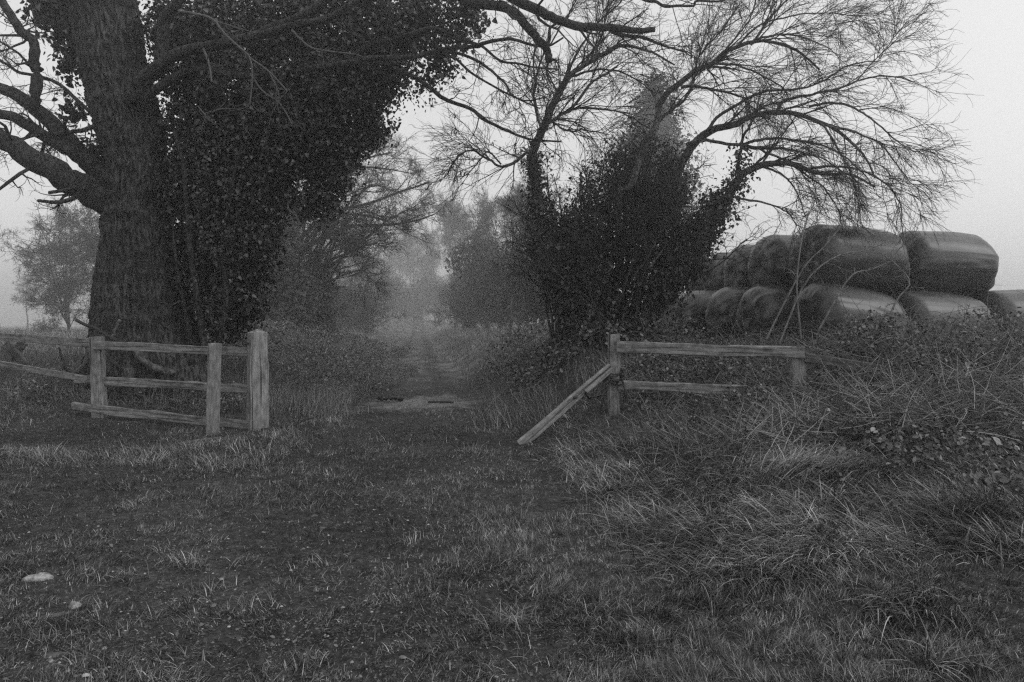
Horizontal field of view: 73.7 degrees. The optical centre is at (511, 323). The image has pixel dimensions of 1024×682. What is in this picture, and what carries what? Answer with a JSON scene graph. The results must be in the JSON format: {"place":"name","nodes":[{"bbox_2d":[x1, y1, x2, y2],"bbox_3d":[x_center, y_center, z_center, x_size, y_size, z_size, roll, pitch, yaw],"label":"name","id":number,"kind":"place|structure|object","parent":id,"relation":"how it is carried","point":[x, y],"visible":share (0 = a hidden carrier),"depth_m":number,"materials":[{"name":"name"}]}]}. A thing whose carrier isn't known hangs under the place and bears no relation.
{"place":"outdoors","nodes":[
{"label":"outdoors","id":0,"kind":"place"},
{"bbox_2d":[1,357,1020,681],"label":"fallen leaves","id":1,"kind":"object","parent":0,"point":[347,521],"depth_m":5.41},
{"bbox_2d":[0,311,1023,681],"bbox_3d":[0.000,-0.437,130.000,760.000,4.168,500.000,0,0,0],"label":"ground","id":2,"kind":"structure","parent":0,"point":[436,383],"depth_m":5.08,"materials":[{"name":"plant"}]},
{"bbox_2d":[1,341,29,364],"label":"broken hurdle","id":3,"kind":"object","parent":2,"relation":"on","point":[9,349],"visible":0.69,"depth_m":13.33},
{"bbox_2d":[9,273,40,327],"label":"tree","id":4,"kind":"object","parent":2,"relation":"on","point":[20,289],"visible":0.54,"depth_m":109.70,"materials":[{"name":"grey plant"}]},
{"bbox_2d":[21,572,53,581],"bbox_3d":[-2.944,1.584,4.239,0.174,0.076,0.090,0,0,-28],"label":"stone","id":5,"kind":"object","parent":2,"relation":"on","point":[43,576],"visible":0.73,"depth_m":4.22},
{"bbox_2d":[0,196,99,332],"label":"hawthorn","id":6,"kind":"object","parent":2,"relation":"on","point":[65,310],"visible":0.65,"depth_m":44.85,"materials":[{"name":"grey plant"}]},
{"bbox_2d":[42,652,66,657],"bbox_3d":[-2.205,1.602,3.302,0.125,0.023,0.052,0,0,-6],"label":"stone","id":7,"kind":"object","parent":2,"relation":"on","point":[53,654],"visible":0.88,"depth_m":3.29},
{"bbox_2d":[40,611,74,617],"bbox_3d":[-2.484,1.585,3.717,0.195,0.022,0.034,0,0,-32],"label":"stone","id":8,"kind":"object","parent":2,"relation":"on","point":[58,613],"visible":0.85,"depth_m":3.72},
{"bbox_2d":[33,167,99,314],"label":"hawthorn","id":9,"kind":"object","parent":2,"relation":"on","point":[90,239],"visible":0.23,"depth_m":40.18,"materials":[{"name":"grey plant"}]},
{"bbox_2d":[58,348,89,383],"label":"fallen branch","id":10,"kind":"object","parent":2,"relation":"on","point":[83,364],"visible":0.67,"depth_m":11.17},
{"bbox_2d":[68,601,81,609],"bbox_3d":[-2.444,1.586,3.818,0.057,0.075,0.060,0,0,24],"label":"stone","id":11,"kind":"object","parent":2,"relation":"on","point":[72,605],"visible":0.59,"depth_m":3.81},
{"bbox_2d":[0,362,245,416],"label":"bramble","id":12,"kind":"object","parent":2,"relation":"on","point":[48,384],"visible":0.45,"depth_m":11.17,"materials":[{"name":"grey plant"}]},
{"bbox_2d":[48,347,69,371],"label":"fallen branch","id":13,"kind":"object","parent":12,"relation":"on","point":[62,358],"visible":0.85,"depth_m":11.59,"materials":[{"name":"wood"}]},
{"bbox_2d":[0,332,247,433],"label":"fence","id":14,"kind":"object","parent":2,"relation":"on","point":[98,380],"visible":0.94,"depth_m":10.30,"materials":[{"name":"wood"}]},
{"bbox_2d":[148,539,230,573],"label":"grass tussock","id":15,"kind":"object","parent":2,"relation":"on","point":[194,562],"depth_m":4.46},
{"bbox_2d":[178,437,221,444],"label":"fallen branch","id":16,"kind":"object","parent":2,"relation":"on","point":[192,441],"visible":0.64,"depth_m":9.13,"materials":[{"name":"grey wood"}]},
{"bbox_2d":[242,329,268,430],"bbox_3d":[-3.825,0.940,10.114,0.402,1.740,0.285,0,0,-37],"label":"gate post","id":17,"kind":"object","parent":2,"relation":"on","point":[257,403],"visible":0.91,"depth_m":10.05,"materials":[{"name":"wood"}]},
{"bbox_2d":[256,253,327,326],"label":"bush","id":18,"kind":"object","parent":2,"relation":"on","point":[311,266],"visible":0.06,"depth_m":31.95,"materials":[{"name":"grey plant"}]},
{"bbox_2d":[195,309,423,404],"bbox_3d":[-5.529,0.416,17.692,5.814,2.653,11.207,0,0,0],"label":"bramble","id":19,"kind":"object","parent":2,"relation":"on","point":[330,356],"visible":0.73,"depth_m":16.76,"materials":[{"name":"grey plant"}]},
{"bbox_2d":[205,317,416,368],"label":"bramble","id":20,"kind":"object","parent":2,"relation":"on","point":[321,331],"visible":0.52,"depth_m":29.49,"materials":[{"name":"grey plant"}]},
{"bbox_2d":[303,261,348,328],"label":"bush","id":21,"kind":"object","parent":2,"relation":"on","point":[341,305],"visible":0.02,"depth_m":40.00,"materials":[{"name":"grey plant"}]},
{"bbox_2d":[321,228,366,287],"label":"bare tree","id":22,"kind":"object","parent":2,"relation":"on","point":[347,263],"visible":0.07,"depth_m":174.10,"materials":[{"name":"grey plant"}]},
{"bbox_2d":[274,153,416,335],"bbox_3d":[-9.159,-3.896,33.753,10.299,10.566,6.302,0,0,7],"label":"willow","id":23,"kind":"object","parent":2,"relation":"on","point":[317,252],"visible":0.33,"depth_m":32.57,"materials":[{"name":"grey plant"}]},
{"bbox_2d":[255,216,343,337],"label":"ivy","id":24,"kind":"object","parent":23,"relation":"attached to","point":[304,309],"visible":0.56,"depth_m":30.64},
{"bbox_2d":[331,278,383,329],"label":"bush","id":25,"kind":"object","parent":2,"relation":"on","point":[343,323],"visible":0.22,"depth_m":64.66,"materials":[{"name":"grey plant"}]},
{"bbox_2d":[334,231,387,286],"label":"bare tree","id":26,"kind":"object","parent":2,"relation":"on","point":[377,271],"visible":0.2,"depth_m":123.30,"materials":[{"name":"grey plant"}]},
{"bbox_2d":[335,286,408,332],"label":"bush","id":27,"kind":"object","parent":2,"relation":"on","point":[355,311],"visible":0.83,"depth_m":61.28,"materials":[{"name":"grey plant"}]},
{"bbox_2d":[0,310,745,390],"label":"field grass","id":28,"kind":"structure","parent":2,"relation":"on","point":[76,330],"depth_m":31.58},
{"bbox_2d":[0,0,748,401],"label":"oak tree","id":29,"kind":"object","parent":2,"relation":"on","point":[134,292],"visible":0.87,"depth_m":11.85,"materials":[{"name":"black plant"}]},
{"bbox_2d":[15,0,104,163],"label":"ivy","id":30,"kind":"object","parent":29,"relation":"attached to","point":[69,64],"visible":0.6,"depth_m":12.47,"materials":[{"name":"black plant"}]},
{"bbox_2d":[75,318,130,352],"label":"fallen branch","id":31,"kind":"object","parent":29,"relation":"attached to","point":[106,335],"visible":0.79,"depth_m":10.97,"materials":[{"name":"wood"}]},
{"bbox_2d":[108,319,120,341],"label":"fallen branch","id":32,"kind":"object","parent":29,"relation":"on","point":[116,326],"visible":0.84,"depth_m":11.08,"materials":[{"name":"grey wood"}]},
{"bbox_2d":[129,351,175,377],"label":"fallen branch","id":33,"kind":"object","parent":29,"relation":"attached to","point":[143,359],"visible":0.83,"depth_m":11.40,"materials":[{"name":"wood"}]},
{"bbox_2d":[125,0,497,355],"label":"ivy","id":34,"kind":"object","parent":29,"relation":"attached to","point":[229,184],"visible":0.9,"depth_m":11.96,"materials":[{"name":"black plant"}]},
{"bbox_2d":[280,114,468,343],"bbox_3d":[-7.443,-4.878,33.219,11.114,11.807,6.252,0,0,16],"label":"willow","id":35,"kind":"object","parent":2,"relation":"on","point":[357,247],"visible":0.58,"depth_m":32.20,"materials":[{"name":"grey plant"}]},
{"bbox_2d":[353,260,424,319],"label":"bush","id":36,"kind":"object","parent":2,"relation":"on","point":[391,273],"visible":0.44,"depth_m":117.07,"materials":[{"name":"grey plant"}]},
{"bbox_2d":[377,396,402,400],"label":"fallen branch","id":37,"kind":"object","parent":2,"relation":"on","point":[386,398],"visible":0.97,"depth_m":14.17,"materials":[{"name":"wood"}]},
{"bbox_2d":[364,230,417,297],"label":"bare tree","id":38,"kind":"object","parent":2,"relation":"on","point":[390,263],"visible":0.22,"depth_m":165.01,"materials":[{"name":"grey plant"}]},
{"bbox_2d":[378,274,420,314],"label":"bush","id":39,"kind":"object","parent":2,"relation":"on","point":[405,301],"visible":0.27,"depth_m":148.69,"materials":[{"name":"grey plant"}]},
{"bbox_2d":[384,219,426,315],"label":"bare tree","id":40,"kind":"object","parent":2,"relation":"on","point":[418,256],"visible":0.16,"depth_m":231.11,"materials":[{"name":"grey plant"}]},
{"bbox_2d":[398,291,430,320],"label":"bush","id":41,"kind":"object","parent":2,"relation":"on","point":[410,309],"visible":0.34,"depth_m":174.41,"materials":[{"name":"grey plant"}]},
{"bbox_2d":[385,218,447,301],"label":"bare tree","id":42,"kind":"object","parent":2,"relation":"on","point":[415,256],"visible":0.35,"depth_m":183.23,"materials":[{"name":"grey plant"}]},
{"bbox_2d":[397,209,450,321],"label":"bare tree","id":43,"kind":"object","parent":2,"relation":"on","point":[427,260],"visible":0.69,"depth_m":149.83,"materials":[{"name":"grey plant"}]},
{"bbox_2d":[410,274,450,320],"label":"bush","id":44,"kind":"object","parent":2,"relation":"on","point":[429,298],"visible":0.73,"depth_m":148.51,"materials":[{"name":"grey plant"}]},
{"bbox_2d":[426,190,470,327],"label":"birch","id":45,"kind":"object","parent":2,"relation":"on","point":[449,241],"visible":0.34,"depth_m":109.37,"materials":[{"name":"grey plant"}]},
{"bbox_2d":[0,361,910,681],"bbox_3d":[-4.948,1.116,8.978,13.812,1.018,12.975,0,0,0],"label":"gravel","id":46,"kind":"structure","parent":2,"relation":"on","point":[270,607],"depth_m":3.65,"materials":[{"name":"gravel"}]},
{"bbox_2d":[427,282,483,330],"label":"bush","id":47,"kind":"object","parent":2,"relation":"on","point":[462,310],"visible":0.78,"depth_m":61.56,"materials":[{"name":"grey plant"}]},
{"bbox_2d":[431,198,491,328],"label":"bare tree","id":48,"kind":"object","parent":2,"relation":"on","point":[453,219],"visible":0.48,"depth_m":85.63,"materials":[{"name":"grey plant"}]},
{"bbox_2d":[432,261,493,329],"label":"bush","id":49,"kind":"object","parent":2,"relation":"on","point":[454,283],"visible":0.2,"depth_m":71.16,"materials":[{"name":"grey plant"}]},
{"bbox_2d":[454,438,492,453],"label":"grass tussock","id":50,"kind":"object","parent":2,"relation":"on","point":[474,451],"depth_m":8.55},
{"bbox_2d":[452,196,497,322],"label":"bare tree","id":51,"kind":"object","parent":2,"relation":"on","point":[477,214],"visible":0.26,"depth_m":61.56,"materials":[{"name":"grey plant"}]},
{"bbox_2d":[444,220,531,330],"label":"ivy tree","id":52,"kind":"object","parent":2,"relation":"on","point":[475,268],"visible":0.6,"depth_m":49.71,"materials":[{"name":"grey plant"}]},
{"bbox_2d":[468,193,508,329],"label":"bare tree","id":53,"kind":"object","parent":2,"relation":"on","point":[494,218],"visible":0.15,"depth_m":73.70,"materials":[{"name":"grey plant"}]},
{"bbox_2d":[462,263,522,330],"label":"bush","id":54,"kind":"object","parent":2,"relation":"on","point":[494,314],"visible":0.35,"depth_m":51.04,"materials":[{"name":"grey plant"}]},
{"bbox_2d":[471,183,524,327],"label":"bare tree","id":55,"kind":"object","parent":2,"relation":"on","point":[490,210],"visible":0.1,"depth_m":61.88,"materials":[{"name":"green plant"}]},
{"bbox_2d":[452,593,556,643],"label":"grass tussock","id":56,"kind":"object","parent":2,"relation":"on","point":[509,623],"depth_m":3.60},
{"bbox_2d":[464,315,554,384],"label":"bramble","id":57,"kind":"object","parent":2,"relation":"on","point":[536,328],"visible":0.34,"depth_m":18.77,"materials":[{"name":"grey plant"}]},
{"bbox_2d":[490,188,529,325],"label":"bare tree","id":58,"kind":"object","parent":2,"relation":"on","point":[507,231],"visible":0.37,"depth_m":42.50,"materials":[{"name":"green plant"}]},
{"bbox_2d":[0,355,1023,681],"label":"long grass","id":59,"kind":"structure","parent":2,"relation":"on","point":[990,537],"depth_m":5.10,"materials":[{"name":"plant"}]},
{"bbox_2d":[482,252,554,330],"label":"bush","id":60,"kind":"object","parent":2,"relation":"on","point":[534,309],"visible":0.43,"depth_m":32.04,"materials":[{"name":"grey plant"}]},
{"bbox_2d":[494,178,545,328],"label":"bare tree","id":61,"kind":"object","parent":2,"relation":"on","point":[509,219],"visible":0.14,"depth_m":45.86,"materials":[{"name":"grey plant"}]},
{"bbox_2d":[504,147,561,333],"bbox_3d":[1.161,-3.725,32.009,3.100,9.192,4.050,0,0,0],"label":"bare tree","id":62,"kind":"object","parent":2,"relation":"on","point":[540,305],"visible":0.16,"depth_m":31.72,"materials":[{"name":"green plant"}]},
{"bbox_2d":[503,150,584,345],"bbox_3d":[0.796,-1.359,13.653,1.960,3.805,1.924,0,0,0],"label":"hazel","id":63,"kind":"object","parent":2,"relation":"on","point":[551,326],"visible":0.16,"depth_m":13.52,"materials":[{"name":"grey plant"}]},
{"bbox_2d":[400,0,713,345],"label":"leaning tree","id":64,"kind":"object","parent":2,"relation":"on","point":[589,58],"visible":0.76,"depth_m":12.48,"materials":[{"name":"black plant"}]},
{"bbox_2d":[509,141,627,354],"bbox_3d":[1.069,-1.384,12.790,2.248,4.253,1.458,0,0,0],"label":"ivy","id":65,"kind":"object","parent":64,"relation":"attached to","point":[574,311],"visible":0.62,"depth_m":12.59,"materials":[{"name":"black plant"}]},
{"bbox_2d":[516,364,613,444],"bbox_3d":[0.772,1.107,9.291,1.528,1.098,0.172,0,0,-26],"label":"leaning board","id":66,"kind":"object","parent":2,"relation":"on","point":[557,413],"visible":0.95,"depth_m":9.29,"materials":[{"name":"wood"}]},
{"bbox_2d":[496,307,712,399],"bbox_3d":[1.801,0.476,13.854,4.507,1.817,5.691,0,0,0],"label":"bramble","id":67,"kind":"object","parent":2,"relation":"on","point":[609,328],"visible":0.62,"depth_m":12.56,"materials":[{"name":"grey plant"}]},
{"bbox_2d":[486,120,781,331],"bbox_3d":[2.188,-1.805,12.434,5.483,3.915,3.058,0,0,0],"label":"elder","id":68,"kind":"object","parent":2,"relation":"on","point":[637,240],"visible":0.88,"depth_m":12.26,"materials":[{"name":"black plant"}]},
{"bbox_2d":[581,161,698,345],"bbox_3d":[2.435,-1.159,13.575,3.145,4.175,1.730,0,0,0],"label":"ivy","id":69,"kind":"object","parent":2,"relation":"on","point":[628,313],"visible":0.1,"depth_m":13.28,"materials":[{"name":"black plant"}]},
{"bbox_2d":[636,294,653,336],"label":"bale","id":70,"kind":"object","parent":2,"relation":"on","point":[651,303],"visible":0.21,"depth_m":13.45},
{"bbox_2d":[600,68,713,244],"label":"evergreen","id":71,"kind":"object","parent":2,"relation":"on","point":[667,123],"visible":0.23,"depth_m":57.17,"materials":[{"name":"grey plant"}]},
{"bbox_2d":[658,294,677,334],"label":"bale","id":72,"kind":"object","parent":2,"relation":"on","point":[670,314],"visible":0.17,"depth_m":13.38},
{"bbox_2d":[674,290,717,338],"bbox_3d":[4.819,-0.213,16.416,1.673,1.200,1.302,0,0,-9],"label":"silage bale","id":73,"kind":"object","parent":2,"relation":"on","point":[697,306],"visible":0.28,"depth_m":15.88},
{"bbox_2d":[701,252,729,289],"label":"silage bale","id":74,"kind":"object","parent":73,"relation":"on","point":[718,275],"visible":0.21,"depth_m":16.73},
{"bbox_2d":[705,287,751,339],"bbox_3d":[5.143,-0.212,14.848,1.677,1.202,1.310,0,0,-7],"label":"silage bale","id":75,"kind":"object","parent":2,"relation":"on","point":[722,301],"visible":0.41,"depth_m":14.43},
{"bbox_2d":[723,244,754,286],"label":"silage bale","id":76,"kind":"object","parent":75,"relation":"on","point":[733,278],"visible":0.27,"depth_m":15.13},
{"bbox_2d":[601,308,909,409],"bbox_3d":[3.856,0.459,11.168,4.652,1.562,4.018,0,0,0],"label":"bramble","id":77,"kind":"object","parent":2,"relation":"on","point":[697,368],"visible":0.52,"depth_m":10.74,"materials":[{"name":"grey plant"}]},
{"bbox_2d":[673,537,841,601],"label":"grass tussock","id":78,"kind":"object","parent":2,"relation":"on","point":[741,576],"depth_m":3.91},
{"bbox_2d":[736,285,799,344],"bbox_3d":[5.363,-0.172,13.418,1.668,1.198,1.312,0,0,-8],"label":"silage bale","id":79,"kind":"object","parent":2,"relation":"on","point":[756,301],"visible":0.38,"depth_m":12.92},
{"bbox_2d":[747,234,797,286],"bbox_3d":[5.842,-1.204,14.073,1.668,1.279,1.419,0,0,-8],"label":"silage bale","id":80,"kind":"object","parent":79,"relation":"on","point":[769,271],"visible":0.31,"depth_m":13.59},
{"bbox_2d":[606,0,933,346],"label":"kinked tree","id":81,"kind":"object","parent":2,"relation":"on","point":[695,86],"visible":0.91,"depth_m":12.10,"materials":[{"name":"black plant"}]},
{"bbox_2d":[554,112,711,227],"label":"ivy","id":82,"kind":"object","parent":81,"relation":"attached to","point":[651,174],"visible":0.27,"depth_m":13.26,"materials":[{"name":"black plant"}]},
{"bbox_2d":[619,359,929,444],"bbox_3d":[3.187,1.033,9.062,3.521,1.127,2.902,0,0,0],"label":"bramble","id":83,"kind":"object","parent":2,"relation":"on","point":[731,398],"visible":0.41,"depth_m":9.10,"materials":[{"name":"grey plant"}]},
{"bbox_2d":[779,201,823,338],"bbox_3d":[4.568,-0.858,10.832,0.810,2.193,0.522,0,0,0],"label":"briar","id":84,"kind":"object","parent":2,"relation":"on","point":[796,273],"visible":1,"depth_m":10.71,"materials":[{"name":"plant"}]},
{"bbox_2d":[625,0,981,340],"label":"arching tree","id":85,"kind":"object","parent":2,"relation":"on","point":[711,129],"visible":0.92,"depth_m":12.23,"materials":[{"name":"black plant"}]},
{"bbox_2d":[636,62,972,341],"bbox_3d":[5.073,-2.102,12.274,5.700,5.242,1.957,0,0,12],"label":"ivy leaning tree","id":86,"kind":"object","parent":2,"relation":"on","point":[764,164],"visible":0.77,"depth_m":12.26,"materials":[{"name":"black plant"}]},
{"bbox_2d":[634,136,760,339],"bbox_3d":[3.439,-1.514,12.806,2.408,3.950,1.223,0,0,0],"label":"ivy","id":87,"kind":"object","parent":86,"relation":"attached to","point":[664,285],"visible":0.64,"depth_m":12.63,"materials":[{"name":"black plant"}]},
{"bbox_2d":[727,432,883,495],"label":"grass tussock","id":88,"kind":"object","parent":2,"relation":"on","point":[791,469],"depth_m":5.83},
{"bbox_2d":[594,303,1023,470],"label":"dead stalks","id":89,"kind":"object","parent":2,"relation":"on","point":[893,382],"visible":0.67,"depth_m":7.66,"materials":[{"name":"grey plant"}]},
{"bbox_2d":[636,401,986,488],"bbox_3d":[2.715,1.185,6.916,2.596,0.706,2.999,0,0,0],"label":"bramble","id":90,"kind":"object","parent":2,"relation":"on","point":[838,468],"visible":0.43,"depth_m":6.28,"materials":[{"name":"grey plant"}]},
{"bbox_2d":[696,521,933,595],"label":"grass tussock","id":91,"kind":"object","parent":2,"relation":"on","point":[821,558],"depth_m":3.90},
{"bbox_2d":[765,182,864,338],"bbox_3d":[4.796,-1.008,10.684,1.721,2.506,0.492,0,0,-12],"label":"briar","id":92,"kind":"object","parent":2,"relation":"on","point":[775,320],"visible":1,"depth_m":10.71,"materials":[{"name":"plant"}]},
{"bbox_2d":[608,334,1023,414],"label":"fence","id":93,"kind":"object","parent":2,"relation":"on","point":[798,356],"visible":0.51,"depth_m":9.54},
{"bbox_2d":[583,369,626,414],"bbox_3d":[1.268,0.965,9.678,0.781,0.636,0.395,0,0,-22],"label":"chain","id":94,"kind":"object","parent":93,"relation":"attached to","point":[607,379],"visible":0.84,"depth_m":9.62,"materials":[{"name":"metal"}]},
{"bbox_2d":[779,237,896,343],"bbox_3d":[5.158,-0.567,10.698,2.012,1.756,0.422,0,0,-17],"label":"briar","id":95,"kind":"object","parent":2,"relation":"on","point":[804,284],"visible":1,"depth_m":10.71,"materials":[{"name":"plant"}]},
{"bbox_2d":[789,283,909,348],"bbox_3d":[5.940,-0.023,12.100,1.711,1.413,1.394,0,0,-10],"label":"silage bale","id":96,"kind":"object","parent":2,"relation":"on","point":[815,300],"visible":0.46,"depth_m":11.57},
{"bbox_2d":[788,224,908,294],"bbox_3d":[6.230,-1.165,12.720,1.816,1.344,1.445,0,0,-8],"label":"silage bale","id":97,"kind":"object","parent":96,"relation":"on","point":[828,273],"visible":0.63,"depth_m":12.12},
{"bbox_2d":[818,260,892,330],"bbox_3d":[5.416,-0.453,10.747,1.369,1.127,0.262,0,0,-15],"label":"briar","id":98,"kind":"object","parent":2,"relation":"on","point":[840,290],"visible":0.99,"depth_m":10.69,"materials":[{"name":"plant"}]},
{"bbox_2d":[786,442,956,488],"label":"grass tussock","id":99,"kind":"object","parent":2,"relation":"on","point":[874,470],"depth_m":5.62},
{"bbox_2d":[758,265,1023,413],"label":"bramble","id":100,"kind":"object","parent":2,"relation":"on","point":[863,332],"visible":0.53,"depth_m":9.47,"materials":[{"name":"grey plant"}]},
{"bbox_2d":[879,249,923,328],"bbox_3d":[6.104,-0.554,10.813,0.690,1.327,0.586,0,0,0],"label":"briar","id":101,"kind":"object","parent":2,"relation":"on","point":[899,296],"visible":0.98,"depth_m":10.77,"materials":[{"name":"plant"}]},
{"bbox_2d":[815,558,999,639],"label":"grass tussock","id":102,"kind":"object","parent":2,"relation":"on","point":[915,598],"depth_m":3.33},
{"bbox_2d":[839,397,1023,510],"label":"bramble","id":103,"kind":"object","parent":2,"relation":"on","point":[960,443],"visible":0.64,"depth_m":6.09,"materials":[{"name":"grey plant"}]},
{"bbox_2d":[868,610,1000,681],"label":"grass tussock","id":104,"kind":"object","parent":2,"relation":"on","point":[936,661],"depth_m":2.98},
{"bbox_2d":[891,291,995,354],"bbox_3d":[7.704,0.049,12.490,1.680,1.313,1.381,0,0,-6],"label":"silage bale","id":105,"kind":"object","parent":2,"relation":"on","point":[934,301],"visible":0.29,"depth_m":11.93},
{"bbox_2d":[894,230,998,297],"bbox_3d":[8.186,-1.138,13.161,1.780,1.302,1.443,0,0,0],"label":"silage bale","id":106,"kind":"object","parent":105,"relation":"on","point":[963,264],"visible":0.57,"depth_m":12.55},
{"bbox_2d":[864,458,1023,540],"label":"grass tussock","id":107,"kind":"object","parent":2,"relation":"on","point":[996,503],"depth_m":4.56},
{"bbox_2d":[975,289,1023,339],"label":"silage bale","id":108,"kind":"object","parent":2,"relation":"on","point":[1010,300],"visible":0.2,"depth_m":12.43},
{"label":"silage bale","id":109,"kind":"object","parent":2,"relation":"on","visible":0},
{"bbox_2d":[686,273,702,291],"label":"silage bale","id":110,"kind":"object","parent":109,"relation":"on","point":[698,289],"visible":0.02,"depth_m":18.19},
{"bbox_2d":[0,332,1023,458],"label":"dry grass","id":111,"kind":"structure","parent":0,"point":[320,396],"depth_m":11.78,"materials":[{"name":"plant"}]},
{"bbox_2d":[0,0,1023,325],"label":"sky","id":112,"kind":"structure","parent":0,"point":[993,30],"materials":[{"name":"white"}]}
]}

